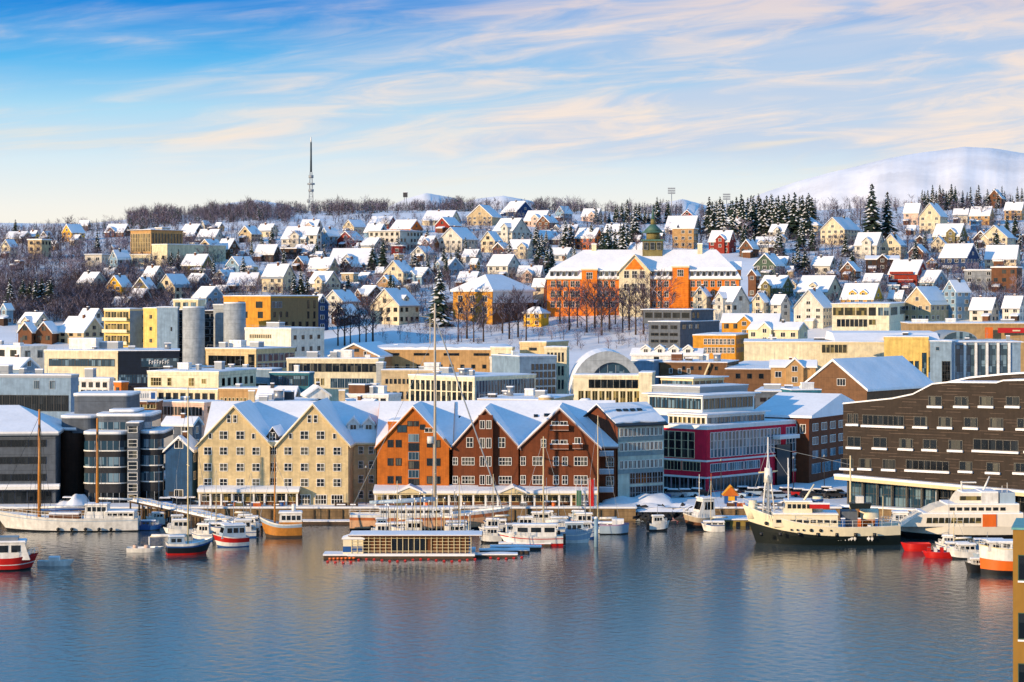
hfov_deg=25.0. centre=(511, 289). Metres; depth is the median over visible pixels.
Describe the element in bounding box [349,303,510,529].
sailing yacht
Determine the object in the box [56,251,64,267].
frosted tree
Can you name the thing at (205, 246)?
bare tree
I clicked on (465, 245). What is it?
spruce tree
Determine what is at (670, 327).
office building
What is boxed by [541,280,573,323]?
bare tree
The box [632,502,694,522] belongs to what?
rock bank
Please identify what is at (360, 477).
window
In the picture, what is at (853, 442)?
window
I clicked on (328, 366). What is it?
window
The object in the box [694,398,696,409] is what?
window
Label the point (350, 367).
window
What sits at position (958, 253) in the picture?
house
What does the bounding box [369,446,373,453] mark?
window
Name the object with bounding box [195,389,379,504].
gabled hotel
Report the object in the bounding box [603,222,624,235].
house
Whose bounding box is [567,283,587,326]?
bare tree
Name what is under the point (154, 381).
window
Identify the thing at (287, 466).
window
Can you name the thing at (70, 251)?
frosted tree
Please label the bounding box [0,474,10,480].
window
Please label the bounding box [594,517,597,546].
mooring post
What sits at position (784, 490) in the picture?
parked car
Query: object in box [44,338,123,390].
office building
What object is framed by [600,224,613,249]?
spruce tree
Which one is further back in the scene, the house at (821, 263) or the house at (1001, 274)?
the house at (821, 263)
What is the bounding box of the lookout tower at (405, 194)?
[403,192,407,209]
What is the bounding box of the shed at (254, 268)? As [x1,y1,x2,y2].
[246,265,258,271]
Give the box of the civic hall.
[825,330,1022,382]
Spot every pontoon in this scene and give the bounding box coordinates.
[302,519,349,524]
[474,552,517,557]
[479,547,529,552]
[490,544,541,549]
[499,541,550,546]
[714,515,749,525]
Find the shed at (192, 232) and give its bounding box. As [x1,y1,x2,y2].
[184,230,197,240]
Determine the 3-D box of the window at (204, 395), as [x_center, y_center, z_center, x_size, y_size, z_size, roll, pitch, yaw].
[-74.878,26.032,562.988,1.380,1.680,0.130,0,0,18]
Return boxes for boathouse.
[162,431,197,497]
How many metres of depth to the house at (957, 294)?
870.76 m
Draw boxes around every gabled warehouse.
[374,401,454,485]
[449,395,618,504]
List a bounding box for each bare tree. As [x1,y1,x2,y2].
[43,224,56,238]
[47,226,69,256]
[63,215,75,223]
[67,238,87,252]
[125,281,149,298]
[188,275,203,291]
[196,244,211,253]
[213,271,227,284]
[239,275,252,291]
[270,282,285,294]
[322,298,350,345]
[323,300,362,345]
[332,203,347,221]
[335,255,354,272]
[337,302,364,343]
[342,229,359,247]
[347,305,379,341]
[351,293,393,341]
[352,296,381,341]
[361,207,374,221]
[367,272,383,286]
[410,281,419,296]
[418,237,435,256]
[431,267,451,291]
[445,294,477,341]
[450,285,489,338]
[461,295,487,341]
[465,293,499,341]
[487,288,524,332]
[497,291,528,338]
[502,283,540,336]
[506,207,515,217]
[511,296,542,340]
[537,196,556,213]
[539,257,549,267]
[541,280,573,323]
[545,279,586,329]
[552,220,573,242]
[555,196,571,215]
[566,282,604,332]
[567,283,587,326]
[577,280,618,334]
[578,274,618,325]
[582,233,597,249]
[583,275,627,327]
[605,285,620,323]
[610,285,634,332]
[611,276,647,329]
[618,284,653,334]
[626,282,654,334]
[631,230,643,249]
[634,267,669,307]
[635,271,683,308]
[736,217,752,230]
[760,230,776,251]
[770,266,792,277]
[776,266,795,275]
[812,237,822,252]
[826,234,838,251]
[833,233,850,246]
[834,204,841,214]
[852,196,867,224]
[896,225,916,244]
[931,239,944,253]
[934,192,944,205]
[950,264,961,275]
[964,262,982,268]
[972,197,991,211]
[984,279,995,290]
[1009,275,1023,294]
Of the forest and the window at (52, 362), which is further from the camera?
the forest
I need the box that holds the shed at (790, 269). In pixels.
[785,266,794,277]
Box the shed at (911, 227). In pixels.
[905,225,916,234]
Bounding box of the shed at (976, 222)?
[970,220,981,230]
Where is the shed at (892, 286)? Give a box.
[888,284,899,292]
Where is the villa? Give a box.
[370,286,420,324]
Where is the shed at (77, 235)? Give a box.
[71,234,82,244]
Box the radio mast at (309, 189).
[307,137,314,210]
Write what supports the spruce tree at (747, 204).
on the terrain
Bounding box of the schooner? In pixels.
[0,409,141,531]
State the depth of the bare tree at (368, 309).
807.64 m
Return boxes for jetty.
[129,495,262,532]
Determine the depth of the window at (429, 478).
424.12 m
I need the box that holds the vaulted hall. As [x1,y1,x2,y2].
[568,348,655,402]
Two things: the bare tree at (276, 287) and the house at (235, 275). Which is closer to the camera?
the bare tree at (276, 287)
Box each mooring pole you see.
[400,499,401,529]
[414,498,414,530]
[436,498,437,530]
[457,494,458,530]
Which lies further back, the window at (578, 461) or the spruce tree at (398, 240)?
the spruce tree at (398, 240)
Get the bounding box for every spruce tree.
[2,279,15,303]
[12,220,18,230]
[17,280,26,304]
[25,282,32,305]
[29,280,41,309]
[38,277,45,302]
[41,278,57,308]
[41,280,48,307]
[92,232,100,253]
[176,249,180,269]
[210,258,216,281]
[239,257,247,271]
[249,240,253,254]
[268,228,275,243]
[280,248,287,263]
[289,273,297,294]
[296,268,304,294]
[304,276,310,294]
[313,239,317,253]
[345,275,351,289]
[368,246,378,269]
[374,238,388,274]
[386,271,391,287]
[396,236,401,244]
[411,251,418,266]
[425,268,453,326]
[432,261,436,281]
[441,246,445,262]
[442,255,451,279]
[456,245,463,269]
[462,237,468,250]
[505,241,513,253]
[531,241,544,266]
[532,224,539,247]
[537,233,545,255]
[542,247,551,274]
[544,231,550,248]
[548,244,556,266]
[560,220,571,246]
[568,222,574,246]
[571,245,576,256]
[592,207,598,223]
[597,227,605,249]
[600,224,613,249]
[607,211,611,223]
[611,204,615,221]
[613,229,617,249]
[614,204,620,222]
[616,222,621,235]
[617,223,629,249]
[619,203,624,221]
[622,199,630,222]
[624,220,629,245]
[627,221,637,246]
[629,208,643,238]
[636,204,643,223]
[642,209,647,223]
[646,211,650,222]
[649,205,658,223]
[654,197,663,223]
[664,200,671,222]
[701,197,717,233]
[705,202,716,235]
[714,201,717,216]
[714,202,730,229]
[715,197,721,226]
[727,200,738,236]
[727,201,731,216]
[734,197,738,216]
[735,198,750,239]
[736,194,747,220]
[737,225,746,248]
[745,198,748,215]
[746,195,752,222]
[747,195,759,237]
[755,193,761,212]
[755,200,770,236]
[756,197,762,223]
[767,194,774,227]
[768,198,780,233]
[773,228,788,255]
[776,195,792,238]
[777,196,780,219]
[785,192,801,238]
[786,194,789,216]
[793,221,808,250]
[795,245,801,270]
[797,197,816,238]
[798,195,805,218]
[799,249,811,274]
[806,193,812,209]
[807,225,817,250]
[809,197,820,223]
[840,235,850,256]
[850,248,855,261]
[861,184,884,235]
[880,191,899,238]
[911,239,918,259]
[920,190,924,209]
[921,232,928,248]
[923,191,926,206]
[926,190,930,204]
[930,185,934,202]
[933,191,938,203]
[938,185,942,206]
[942,191,949,209]
[948,184,954,209]
[951,186,958,209]
[958,233,963,242]
[959,190,964,207]
[969,187,973,205]
[975,185,981,205]
[976,240,982,262]
[984,189,990,205]
[991,229,1002,244]
[995,192,1000,207]
[1004,215,1011,232]
[1012,212,1019,237]
[1015,186,1019,201]
[1016,232,1023,251]
[1019,188,1023,201]
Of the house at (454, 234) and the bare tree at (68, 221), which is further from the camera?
the bare tree at (68, 221)
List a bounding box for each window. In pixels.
[0,350,4,355]
[0,440,10,446]
[0,457,10,463]
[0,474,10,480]
[2,395,9,404]
[3,491,13,503]
[10,350,16,356]
[10,395,16,404]
[11,440,27,446]
[11,457,27,463]
[11,474,27,480]
[15,491,26,503]
[17,395,23,406]
[24,395,31,408]
[25,350,29,356]
[28,491,37,503]
[29,440,45,446]
[29,457,45,463]
[29,474,45,480]
[32,395,38,410]
[34,381,38,388]
[37,350,42,357]
[39,395,45,410]
[41,491,51,502]
[46,395,53,410]
[49,359,61,365]
[49,381,54,388]
[54,395,60,410]
[61,395,68,410]
[62,359,74,365]
[75,359,87,365]
[88,359,100,365]
[101,359,114,365]
[105,311,110,316]
[105,323,110,328]
[105,335,110,340]
[111,311,116,316]
[111,323,116,328]
[111,335,116,340]
[117,312,122,317]
[117,323,122,328]
[117,335,122,340]
[118,374,122,380]
[123,312,128,318]
[123,323,128,330]
[123,335,128,342]
[127,374,132,382]
[128,426,137,432]
[128,439,137,446]
[128,450,137,457]
[128,461,137,469]
[128,473,137,480]
[128,484,137,491]
[128,494,137,501]
[132,374,136,382]
[134,234,135,251]
[137,374,141,382]
[139,234,140,251]
[141,374,145,382]
[142,234,143,251]
[147,233,148,251]
[150,377,160,385]
[158,392,163,398]
[166,393,170,398]
[167,378,171,385]
[173,393,177,398]
[174,440,182,448]
[174,489,182,496]
[188,378,193,385]
[195,393,199,398]
[202,393,206,398]
[204,447,211,454]
[204,463,211,470]
[204,478,211,484]
[205,313,209,318]
[205,321,209,326]
[205,336,209,341]
[210,393,214,399]
[219,431,227,439]
[219,447,227,454]
[219,463,227,470]
[219,478,227,484]
[227,415,230,422]
[233,415,236,422]
[236,431,243,439]
[236,447,243,454]
[236,463,243,470]
[236,479,243,484]
[248,354,254,366]
[252,447,259,454]
[252,463,259,470]
[252,479,259,485]
[256,301,262,307]
[257,354,261,361]
[258,312,262,317]
[263,354,267,360]
[268,353,272,360]
[270,445,276,454]
[270,462,276,471]
[270,478,276,484]
[271,375,277,385]
[272,301,281,307]
[274,353,278,360]
[278,375,284,385]
[279,353,283,360]
[284,447,291,454]
[284,463,291,470]
[284,478,291,485]
[286,375,292,385]
[289,363,295,370]
[293,376,299,385]
[296,363,302,370]
[300,431,308,439]
[300,447,307,454]
[300,463,307,470]
[300,478,307,486]
[300,495,310,503]
[301,376,307,385]
[303,363,309,370]
[307,415,310,422]
[311,363,316,371]
[313,415,317,422]
[315,495,326,503]
[316,431,324,439]
[316,447,324,454]
[316,463,324,470]
[316,479,324,486]
[318,363,324,371]
[325,363,331,371]
[330,378,337,387]
[331,495,342,503]
[332,363,338,371]
[333,447,340,454]
[333,463,340,470]
[333,479,340,486]
[338,378,344,387]
[340,363,346,371]
[345,378,351,387]
[347,363,353,371]
[352,378,358,382]
[354,364,360,371]
[358,446,363,453]
[358,461,363,468]
[358,475,363,482]
[358,491,363,498]
[359,378,365,382]
[362,364,368,371]
[366,378,372,382]
[369,364,375,371]
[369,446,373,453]
[369,461,373,468]
[369,475,373,482]
[369,491,373,498]
[387,440,392,446]
[387,458,392,465]
[387,476,392,483]
[392,538,397,551]
[396,440,400,446]
[396,458,400,465]
[396,476,400,483]
[397,425,406,431]
[399,538,404,551]
[406,538,412,551]
[407,421,412,425]
[411,390,413,400]
[413,421,418,425]
[413,538,418,551]
[414,353,428,355]
[416,380,418,389]
[416,391,418,400]
[420,538,426,551]
[421,380,424,389]
[421,391,424,400]
[424,428,432,432]
[426,380,429,389]
[426,391,429,400]
[427,458,432,465]
[427,476,431,483]
[431,380,433,389]
[431,391,433,400]
[436,440,439,447]
[442,381,445,390]
[442,392,445,400]
[444,353,458,355]
[447,381,450,390]
[447,392,450,400]
[452,381,455,390]
[452,392,455,399]
[453,457,457,464]
[453,476,457,483]
[462,457,474,464]
[462,476,474,483]
[463,381,466,390]
[466,437,472,447]
[468,382,471,391]
[474,353,488,355]
[476,381,478,399]
[479,381,481,397]
[480,420,484,428]
[480,438,484,447]
[480,456,484,466]
[480,475,484,484]
[482,380,484,396]
[485,380,487,396]
[486,420,490,428]
[486,438,490,447]
[486,456,490,466]
[486,475,490,484]
[488,380,490,392]
[491,380,493,392]
[494,380,496,392]
[497,380,499,394]
[498,437,504,447]
[499,457,511,464]
[499,476,511,483]
[500,380,502,394]
[503,380,505,389]
[517,379,519,392]
[520,379,522,392]
[520,456,525,465]
[520,475,525,483]
[523,379,525,392]
[529,347,536,350]
[529,378,531,387]
[532,378,534,387]
[532,456,542,465]
[532,475,542,483]
[541,439,545,447]
[551,421,558,424]
[551,440,558,443]
[553,457,558,465]
[553,475,558,484]
[562,457,567,465]
[562,475,567,484]
[574,437,580,442]
[574,457,586,465]
[574,475,586,484]
[578,390,583,399]
[585,391,590,398]
[586,272,591,278]
[589,379,593,387]
[592,391,597,399]
[595,380,600,387]
[599,391,604,399]
[601,380,606,387]
[606,391,611,399]
[606,457,613,466]
[606,476,613,485]
[607,380,612,387]
[613,391,618,402]
[614,380,618,387]
[620,380,625,387]
[620,391,625,401]
[624,271,628,277]
[624,428,627,436]
[624,443,627,450]
[624,460,627,468]
[626,380,631,387]
[627,391,632,401]
[628,428,631,436]
[628,442,631,450]
[628,460,631,468]
[630,473,634,483]
[630,486,634,496]
[632,380,637,387]
[634,391,638,401]
[635,472,640,483]
[635,486,640,495]
[637,428,640,435]
[637,442,640,450]
[637,460,640,467]
[641,472,646,483]
[641,486,646,493]
[644,242,647,249]
[645,312,652,317]
[647,472,651,482]
[647,485,651,493]
[649,397,652,406]
[650,242,654,249]
[650,427,653,435]
[650,441,653,449]
[650,459,653,467]
[652,471,657,482]
[652,485,657,493]
[653,397,656,407]
[654,312,661,317]
[654,427,657,434]
[654,441,657,449]
[654,459,657,467]
[657,242,660,249]
[657,397,659,407]
[658,471,662,482]
[658,485,662,492]
[660,397,663,407]
[663,312,670,317]
[664,397,667,407]
[664,430,668,456]
[664,460,680,469]
[664,476,670,487]
[668,397,670,407]
[669,431,674,456]
[671,398,674,408]
[671,476,679,488]
[672,312,679,317]
[675,398,678,408]
[675,431,681,457]
[677,270,683,275]
[679,398,681,408]
[680,477,687,487]
[682,312,688,317]
[682,398,685,408]
[682,431,687,457]
[682,461,700,471]
[686,398,689,408]
[688,432,694,457]
[688,478,696,488]
[690,398,693,408]
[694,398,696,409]
[697,399,700,409]
[697,478,704,489]
[703,398,708,409]
[707,418,711,423]
[709,398,713,408]
[709,478,715,490]
[710,281,714,286]
[710,432,713,457]
[714,398,719,408]
[714,432,716,457]
[716,477,722,490]
[717,432,720,456]
[720,397,725,408]
[721,432,724,456]
[723,477,730,489]
[725,431,727,456]
[726,397,730,407]
[728,431,731,456]
[731,397,736,407]
[731,476,737,488]
[732,431,734,455]
[735,430,738,455]
[737,397,741,407]
[738,475,744,485]
[739,430,741,455]
[742,396,747,406]
[743,430,745,454]
[745,475,751,486]
[746,430,749,454]
[748,396,752,406]
[750,429,752,454]
[752,474,758,486]
[753,429,756,453]
[757,429,759,453]
[759,473,764,485]
[760,429,763,453]
[764,428,766,452]
[767,428,769,452]
[771,428,773,452]
[774,428,776,452]
[775,371,780,376]
[777,427,780,444]
[786,427,788,443]
[789,427,791,443]
[792,426,794,450]
[793,454,795,470]
[800,424,805,433]
[812,423,817,430]
[812,437,817,444]
[812,450,817,458]
[812,462,820,473]
[821,422,826,429]
[821,435,826,443]
[821,449,826,456]
[822,461,830,471]
[830,421,835,428]
[830,434,835,441]
[830,447,835,455]
[833,307,843,315]
[833,459,840,469]
[837,319,840,326]
[837,378,845,385]
[838,420,842,427]
[838,433,842,440]
[838,446,842,453]
[839,458,853,470]
[841,319,844,326]
[844,307,855,315]
[845,413,852,425]
[846,436,861,448]
[850,319,853,326]
[851,413,858,425]
[854,319,857,326]
[856,307,866,315]
[857,458,871,470]
[859,319,862,326]
[863,319,866,326]
[869,307,875,315]
[869,319,875,324]
[872,437,887,449]
[878,307,882,315]
[881,459,895,471]
[884,307,888,315]
[897,438,913,450]
[912,416,927,428]
[921,439,937,451]
[922,353,926,375]
[927,396,942,407]
[937,417,952,428]
[942,361,949,381]
[947,440,963,452]
[953,396,968,407]
[955,345,963,379]
[958,461,972,472]
[962,417,978,429]
[966,345,974,376]
[977,345,985,375]
[978,396,993,407]
[985,462,1000,474]
[988,345,996,374]
[988,418,1003,429]
[999,345,1007,373]
[1004,396,1019,407]
[1012,463,1023,474]
[1015,418,1023,430]
[1018,555,1023,579]
[1018,613,1023,638]
[1018,663,1023,681]
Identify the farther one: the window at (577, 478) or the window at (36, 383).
the window at (36, 383)
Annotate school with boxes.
[450,274,535,324]
[545,208,742,316]
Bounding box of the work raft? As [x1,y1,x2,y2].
[126,537,163,552]
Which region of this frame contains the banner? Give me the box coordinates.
[577,478,594,505]
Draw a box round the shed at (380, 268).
[375,267,384,276]
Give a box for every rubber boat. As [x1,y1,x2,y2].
[901,542,930,551]
[922,547,951,557]
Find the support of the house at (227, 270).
on the terrain
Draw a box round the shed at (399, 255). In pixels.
[393,253,404,259]
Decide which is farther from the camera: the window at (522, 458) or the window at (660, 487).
the window at (660, 487)
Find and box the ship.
[743,437,900,544]
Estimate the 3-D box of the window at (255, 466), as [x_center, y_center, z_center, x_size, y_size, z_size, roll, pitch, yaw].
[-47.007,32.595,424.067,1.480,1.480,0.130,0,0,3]
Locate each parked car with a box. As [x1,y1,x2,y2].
[60,496,71,501]
[157,497,173,503]
[173,497,195,504]
[185,496,198,503]
[665,488,686,497]
[679,488,698,496]
[691,487,710,496]
[734,489,746,497]
[736,486,754,494]
[745,487,761,495]
[760,489,780,497]
[766,490,789,498]
[778,487,792,493]
[791,488,810,496]
[799,489,821,497]
[811,488,822,496]
[821,486,832,489]
[821,489,844,498]
[829,488,846,496]
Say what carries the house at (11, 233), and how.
on the terrain
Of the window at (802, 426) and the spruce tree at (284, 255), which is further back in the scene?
the spruce tree at (284, 255)
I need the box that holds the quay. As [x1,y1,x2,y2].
[0,503,841,520]
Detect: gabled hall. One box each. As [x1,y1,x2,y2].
[327,341,392,368]
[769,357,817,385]
[799,356,933,400]
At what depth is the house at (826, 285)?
927.81 m
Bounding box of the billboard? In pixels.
[140,391,156,399]
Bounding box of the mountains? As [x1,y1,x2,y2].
[0,147,1023,229]
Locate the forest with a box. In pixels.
[0,193,1022,237]
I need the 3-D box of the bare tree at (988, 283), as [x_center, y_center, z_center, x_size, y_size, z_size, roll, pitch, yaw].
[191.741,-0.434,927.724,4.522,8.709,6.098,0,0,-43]
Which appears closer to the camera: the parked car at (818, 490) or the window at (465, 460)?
the window at (465, 460)
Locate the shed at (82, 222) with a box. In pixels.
[78,220,90,230]
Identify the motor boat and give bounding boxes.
[139,519,162,529]
[146,511,169,525]
[163,518,195,534]
[165,471,186,526]
[191,523,215,540]
[204,497,216,522]
[213,495,249,546]
[234,496,258,537]
[235,514,258,520]
[245,516,260,530]
[370,517,387,529]
[371,494,389,530]
[396,519,429,530]
[442,523,473,539]
[478,518,505,534]
[479,526,503,542]
[498,523,565,545]
[500,488,512,532]
[513,516,533,522]
[529,511,549,522]
[541,478,559,519]
[550,500,571,526]
[557,510,592,542]
[567,510,584,520]
[571,512,592,520]
[583,510,593,538]
[646,504,669,530]
[935,534,952,549]
[948,543,977,558]
[965,557,980,572]
[967,538,1002,550]
[973,534,987,556]
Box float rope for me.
[329,557,355,559]
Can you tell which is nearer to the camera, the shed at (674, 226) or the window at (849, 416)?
the window at (849, 416)
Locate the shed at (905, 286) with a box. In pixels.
[903,283,915,293]
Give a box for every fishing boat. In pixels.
[0,535,38,570]
[259,457,302,537]
[683,473,715,527]
[979,538,1012,575]
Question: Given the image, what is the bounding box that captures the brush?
[0,208,1023,348]
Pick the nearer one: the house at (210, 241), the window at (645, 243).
the window at (645, 243)
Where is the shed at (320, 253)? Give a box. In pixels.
[310,251,324,257]
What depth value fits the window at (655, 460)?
432.90 m
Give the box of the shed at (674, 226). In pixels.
[669,224,679,234]
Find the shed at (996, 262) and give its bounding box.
[993,260,1003,265]
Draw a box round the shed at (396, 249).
[391,245,406,253]
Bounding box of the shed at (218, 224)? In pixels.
[209,222,224,230]
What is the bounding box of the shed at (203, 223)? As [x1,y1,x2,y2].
[201,220,210,228]
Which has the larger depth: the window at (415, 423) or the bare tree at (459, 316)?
the bare tree at (459, 316)
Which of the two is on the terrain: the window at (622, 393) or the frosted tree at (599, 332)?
the frosted tree at (599, 332)
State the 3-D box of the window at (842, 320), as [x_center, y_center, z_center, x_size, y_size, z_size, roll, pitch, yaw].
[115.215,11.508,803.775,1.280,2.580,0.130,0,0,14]
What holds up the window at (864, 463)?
in the waterfront hotel at (928, 444)
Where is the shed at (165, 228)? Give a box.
[154,227,170,229]
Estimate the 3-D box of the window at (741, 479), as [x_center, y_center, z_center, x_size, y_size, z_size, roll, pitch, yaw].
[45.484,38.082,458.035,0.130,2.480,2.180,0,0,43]
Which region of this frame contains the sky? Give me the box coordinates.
[0,0,1023,223]
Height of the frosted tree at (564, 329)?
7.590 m
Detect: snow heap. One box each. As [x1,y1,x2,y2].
[57,494,89,504]
[602,493,672,504]
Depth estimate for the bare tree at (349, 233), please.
1113.43 m
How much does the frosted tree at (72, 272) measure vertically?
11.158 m
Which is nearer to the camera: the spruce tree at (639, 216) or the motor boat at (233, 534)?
the motor boat at (233, 534)
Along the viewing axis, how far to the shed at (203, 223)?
1305.44 m
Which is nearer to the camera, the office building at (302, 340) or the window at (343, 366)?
the window at (343, 366)
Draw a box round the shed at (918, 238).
[916,235,922,243]
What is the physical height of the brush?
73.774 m
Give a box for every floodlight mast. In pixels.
[668,188,674,214]
[723,194,729,212]
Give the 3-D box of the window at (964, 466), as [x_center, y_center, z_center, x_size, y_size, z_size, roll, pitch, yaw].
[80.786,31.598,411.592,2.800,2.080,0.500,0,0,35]
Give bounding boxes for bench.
[338,502,347,505]
[348,502,357,505]
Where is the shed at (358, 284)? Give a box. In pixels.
[344,282,361,290]
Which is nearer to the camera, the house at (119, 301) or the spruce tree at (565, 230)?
the house at (119, 301)
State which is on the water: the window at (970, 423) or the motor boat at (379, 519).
the motor boat at (379, 519)
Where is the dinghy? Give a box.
[37,556,73,565]
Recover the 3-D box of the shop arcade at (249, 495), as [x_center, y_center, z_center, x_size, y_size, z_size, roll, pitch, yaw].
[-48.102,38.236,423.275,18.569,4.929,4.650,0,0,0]
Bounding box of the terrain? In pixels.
[0,204,1023,507]
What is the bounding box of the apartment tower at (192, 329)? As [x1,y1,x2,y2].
[102,298,245,364]
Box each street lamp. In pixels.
[162,466,164,496]
[792,456,794,487]
[823,455,825,485]
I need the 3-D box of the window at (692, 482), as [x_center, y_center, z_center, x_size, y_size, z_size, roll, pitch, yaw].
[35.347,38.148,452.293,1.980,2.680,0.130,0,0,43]
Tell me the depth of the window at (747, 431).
459.59 m
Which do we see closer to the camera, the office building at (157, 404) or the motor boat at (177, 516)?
the motor boat at (177, 516)
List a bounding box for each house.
[0,238,17,257]
[0,301,14,325]
[0,354,40,372]
[4,230,29,242]
[17,310,49,328]
[17,320,36,343]
[27,239,51,258]
[29,229,39,238]
[35,319,59,343]
[39,230,53,240]
[58,314,103,343]
[61,223,85,240]
[76,270,106,290]
[78,306,103,326]
[84,254,110,270]
[103,266,117,277]
[104,222,130,236]
[106,273,132,296]
[108,248,130,272]
[111,296,134,307]
[129,287,151,302]
[132,275,156,295]
[141,264,164,283]
[157,272,192,299]
[161,413,203,441]
[180,252,214,275]
[182,222,203,236]
[187,271,209,288]
[192,284,224,309]
[195,228,223,241]
[200,238,218,244]
[213,268,234,283]
[218,237,240,259]
[225,255,255,271]
[227,271,261,292]
[238,224,261,242]
[252,243,282,261]
[255,383,301,399]
[258,222,278,236]
[260,262,296,292]
[280,225,311,247]
[280,247,302,258]
[292,254,309,270]
[295,243,319,258]
[300,218,322,230]
[300,382,331,400]
[305,226,322,249]
[307,256,338,276]
[308,269,341,295]
[313,292,329,329]
[321,226,339,248]
[325,288,359,310]
[330,247,378,270]
[330,304,358,325]
[337,229,363,247]
[339,256,361,272]
[340,272,358,288]
[342,218,365,233]
[345,395,377,400]
[355,283,381,304]
[358,270,377,284]
[360,236,382,253]
[363,222,386,237]
[368,215,395,228]
[368,230,423,250]
[376,273,400,287]
[382,258,411,284]
[390,218,423,230]
[406,265,434,284]
[410,244,435,261]
[417,234,439,251]
[421,209,460,224]
[431,255,464,274]
[434,216,461,232]
[438,226,478,252]
[455,270,480,285]
[461,248,482,262]
[466,204,501,225]
[469,257,480,269]
[480,229,502,252]
[486,253,520,277]
[491,241,507,253]
[492,217,530,242]
[500,200,532,217]
[507,238,533,258]
[516,264,544,282]
[523,209,549,226]
[524,307,550,326]
[531,276,546,308]
[536,214,557,229]
[539,228,574,244]
[548,246,572,260]
[555,206,572,221]
[560,223,579,234]
[574,228,601,249]
[581,207,602,221]
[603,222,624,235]
[628,241,642,249]
[630,344,705,360]
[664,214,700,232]
[671,228,698,248]
[681,209,695,215]
[692,284,712,308]
[708,229,736,253]
[711,284,750,320]
[720,311,781,332]
[726,216,740,228]
[739,238,759,257]
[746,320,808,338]
[747,267,760,296]
[750,291,769,312]
[753,252,785,277]
[755,235,778,251]
[757,273,793,297]
[768,223,790,237]
[769,292,791,321]
[776,255,791,265]
[792,287,831,328]
[794,274,841,300]
[800,217,822,236]
[811,255,836,274]
[819,216,861,244]
[839,260,861,279]
[839,281,884,302]
[853,231,883,258]
[861,271,886,289]
[865,254,899,273]
[882,232,906,259]
[887,258,927,289]
[887,288,905,301]
[902,202,921,224]
[904,284,948,321]
[909,243,928,259]
[918,202,948,233]
[918,268,948,289]
[931,234,947,252]
[932,222,967,243]
[938,242,979,272]
[942,278,971,320]
[952,207,969,222]
[963,269,990,290]
[968,295,999,321]
[969,205,994,224]
[972,229,988,247]
[980,224,1016,247]
[984,243,1020,268]
[988,188,1004,207]
[990,266,1022,292]
[1001,294,1023,321]
[1003,201,1023,219]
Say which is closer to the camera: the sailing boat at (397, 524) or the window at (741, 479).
the sailing boat at (397, 524)
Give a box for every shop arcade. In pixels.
[197,485,299,505]
[373,483,596,505]
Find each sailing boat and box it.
[150,387,212,554]
[205,471,232,533]
[234,473,261,522]
[387,483,411,530]
[442,477,469,530]
[483,474,508,528]
[518,437,568,531]
[574,478,599,521]
[584,415,618,533]
[701,483,727,531]
[944,512,972,549]
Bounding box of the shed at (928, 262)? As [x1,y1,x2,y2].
[926,258,938,268]
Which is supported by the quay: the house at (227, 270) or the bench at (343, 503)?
the bench at (343, 503)
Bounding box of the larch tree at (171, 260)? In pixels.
[168,252,174,266]
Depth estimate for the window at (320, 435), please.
423.19 m
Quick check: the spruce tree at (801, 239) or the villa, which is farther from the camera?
the spruce tree at (801, 239)
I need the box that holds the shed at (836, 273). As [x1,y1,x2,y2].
[826,269,840,278]
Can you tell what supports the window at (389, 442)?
in the gabled warehouse at (405, 455)
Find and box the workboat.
[879,506,908,536]
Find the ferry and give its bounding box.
[892,476,1022,539]
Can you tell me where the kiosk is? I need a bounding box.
[722,485,738,503]
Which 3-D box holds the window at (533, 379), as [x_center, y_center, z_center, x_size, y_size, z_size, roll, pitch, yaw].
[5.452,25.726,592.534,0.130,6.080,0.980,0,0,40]
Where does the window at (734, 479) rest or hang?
in the shopping building at (713, 420)
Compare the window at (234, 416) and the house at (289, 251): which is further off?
the house at (289, 251)
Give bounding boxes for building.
[0,337,47,368]
[0,365,78,419]
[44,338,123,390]
[61,391,173,502]
[78,368,113,391]
[113,380,128,390]
[118,342,179,390]
[129,229,225,265]
[134,361,256,399]
[140,399,162,421]
[163,396,223,436]
[192,365,213,367]
[205,340,295,370]
[218,383,257,400]
[223,293,318,326]
[225,362,281,386]
[244,322,324,356]
[255,389,317,400]
[269,365,314,392]
[286,341,384,400]
[345,383,401,400]
[347,530,482,558]
[376,361,385,384]
[377,343,509,371]
[381,362,442,400]
[408,367,535,400]
[477,386,573,399]
[489,346,514,371]
[491,351,556,393]
[519,340,569,393]
[583,402,667,496]
[631,359,662,383]
[640,308,719,347]
[642,375,799,491]
[659,353,738,383]
[692,332,747,361]
[725,352,774,408]
[744,335,883,371]
[754,392,854,482]
[755,383,798,408]
[781,382,821,392]
[884,332,928,376]
[900,318,1023,371]
[1011,518,1023,681]
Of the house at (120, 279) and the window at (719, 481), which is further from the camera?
the house at (120, 279)
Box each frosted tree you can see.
[5,264,18,277]
[6,241,22,258]
[13,233,27,242]
[14,235,27,244]
[18,258,35,271]
[25,252,44,269]
[29,241,42,252]
[39,257,53,271]
[52,244,61,253]
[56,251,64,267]
[60,246,78,258]
[61,259,78,273]
[61,268,83,282]
[70,235,87,250]
[72,257,88,269]
[78,239,93,252]
[92,261,105,269]
[100,227,116,244]
[117,238,130,249]
[394,325,404,335]
[415,328,426,338]
[456,328,464,341]
[543,327,556,338]
[558,322,570,339]
[571,327,583,341]
[594,327,604,342]
[612,326,625,339]
[637,328,646,341]
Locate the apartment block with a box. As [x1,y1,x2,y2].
[830,294,905,330]
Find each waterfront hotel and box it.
[0,405,63,503]
[834,372,1023,521]
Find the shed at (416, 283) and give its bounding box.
[405,282,420,292]
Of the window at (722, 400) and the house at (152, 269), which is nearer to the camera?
the window at (722, 400)
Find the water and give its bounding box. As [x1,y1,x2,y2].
[0,521,1012,681]
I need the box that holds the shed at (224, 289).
[216,285,229,294]
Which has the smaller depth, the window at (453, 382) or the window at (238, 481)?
the window at (238, 481)

